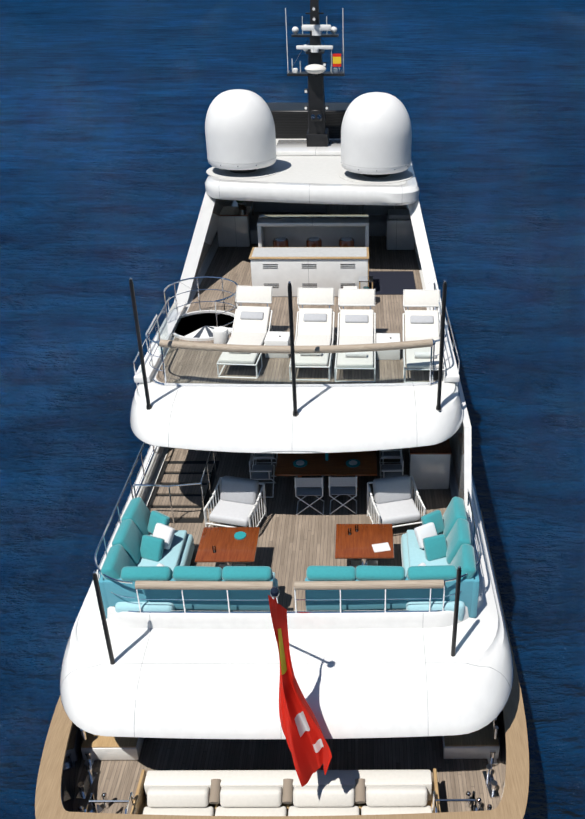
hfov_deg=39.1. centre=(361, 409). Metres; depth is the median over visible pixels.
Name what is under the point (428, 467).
service cabinet
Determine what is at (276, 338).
side table
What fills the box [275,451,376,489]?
dining table
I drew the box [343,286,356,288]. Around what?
side table
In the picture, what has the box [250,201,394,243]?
wall
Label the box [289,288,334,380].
sunbed
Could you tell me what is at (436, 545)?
sofa
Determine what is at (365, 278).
tall lantern
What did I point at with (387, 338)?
side table
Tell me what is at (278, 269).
bar
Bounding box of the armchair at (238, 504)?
[203,476,266,526]
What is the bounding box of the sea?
[0,0,584,818]
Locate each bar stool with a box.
[273,237,288,246]
[306,237,321,246]
[339,237,354,246]
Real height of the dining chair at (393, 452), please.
0.910 m
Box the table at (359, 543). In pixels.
[335,524,393,567]
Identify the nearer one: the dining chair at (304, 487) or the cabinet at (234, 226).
the dining chair at (304, 487)
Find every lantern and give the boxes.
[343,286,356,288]
[359,276,372,288]
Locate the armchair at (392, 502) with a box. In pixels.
[367,475,425,527]
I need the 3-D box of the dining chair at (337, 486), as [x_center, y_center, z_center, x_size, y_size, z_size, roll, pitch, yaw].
[-0.382,1.637,16.740,0.585,0.910,0.483,0,29,0]
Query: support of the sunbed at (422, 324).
on the yacht
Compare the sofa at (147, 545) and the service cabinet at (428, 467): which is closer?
the sofa at (147, 545)
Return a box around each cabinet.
[217,200,251,246]
[385,209,414,249]
[407,439,451,488]
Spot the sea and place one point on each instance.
(104, 164)
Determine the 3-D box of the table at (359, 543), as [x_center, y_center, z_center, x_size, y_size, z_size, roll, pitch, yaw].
[0.045,2.678,15.044,1.050,0.712,0.980,0,29,0]
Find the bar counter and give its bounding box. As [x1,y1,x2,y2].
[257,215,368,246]
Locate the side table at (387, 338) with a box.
[376,333,399,359]
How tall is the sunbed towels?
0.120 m
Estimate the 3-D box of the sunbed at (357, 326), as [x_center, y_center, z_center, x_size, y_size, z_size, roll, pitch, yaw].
[-0.122,-1.559,16.910,0.846,1.147,2.220,0,29,0]
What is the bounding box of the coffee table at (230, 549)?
[195,527,259,568]
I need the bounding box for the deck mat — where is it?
[369,271,415,294]
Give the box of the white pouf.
[213,326,228,343]
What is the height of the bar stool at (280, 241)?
0.715 m
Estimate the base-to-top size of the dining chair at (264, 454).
0.910 m
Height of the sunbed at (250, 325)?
1.147 m
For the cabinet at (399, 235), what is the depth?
23.24 m
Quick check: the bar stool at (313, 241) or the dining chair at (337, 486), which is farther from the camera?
the bar stool at (313, 241)
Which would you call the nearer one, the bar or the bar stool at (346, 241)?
the bar
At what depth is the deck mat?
21.13 m
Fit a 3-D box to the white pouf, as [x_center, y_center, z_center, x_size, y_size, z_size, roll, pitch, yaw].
[-3.011,-1.516,17.530,0.330,0.440,0.330,0,29,0]
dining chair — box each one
[249,453,275,497]
[254,453,277,476]
[294,476,324,514]
[328,476,356,513]
[379,449,401,475]
[380,449,403,477]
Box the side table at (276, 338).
[264,331,289,357]
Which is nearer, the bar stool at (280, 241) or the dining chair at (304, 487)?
the dining chair at (304, 487)
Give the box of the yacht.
[35,0,528,818]
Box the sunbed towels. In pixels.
[228,352,435,357]
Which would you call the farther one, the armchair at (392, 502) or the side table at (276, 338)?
the side table at (276, 338)
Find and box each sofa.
[99,497,277,618]
[305,497,479,620]
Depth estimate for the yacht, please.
14.98 m
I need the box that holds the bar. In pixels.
[249,247,368,296]
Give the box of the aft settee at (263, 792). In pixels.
[130,768,440,815]
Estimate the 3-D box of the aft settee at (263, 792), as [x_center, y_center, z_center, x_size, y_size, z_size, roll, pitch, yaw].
[-1.212,6.532,13.373,4.920,0.793,1.050,0,29,0]
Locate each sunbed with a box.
[216,286,272,378]
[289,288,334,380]
[334,289,375,381]
[402,290,445,382]
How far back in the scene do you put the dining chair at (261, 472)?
17.25 m
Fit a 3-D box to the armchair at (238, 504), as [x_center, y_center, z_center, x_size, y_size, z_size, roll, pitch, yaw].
[-2.500,1.922,16.181,0.960,0.932,0.898,7,30,12]
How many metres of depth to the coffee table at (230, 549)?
14.75 m

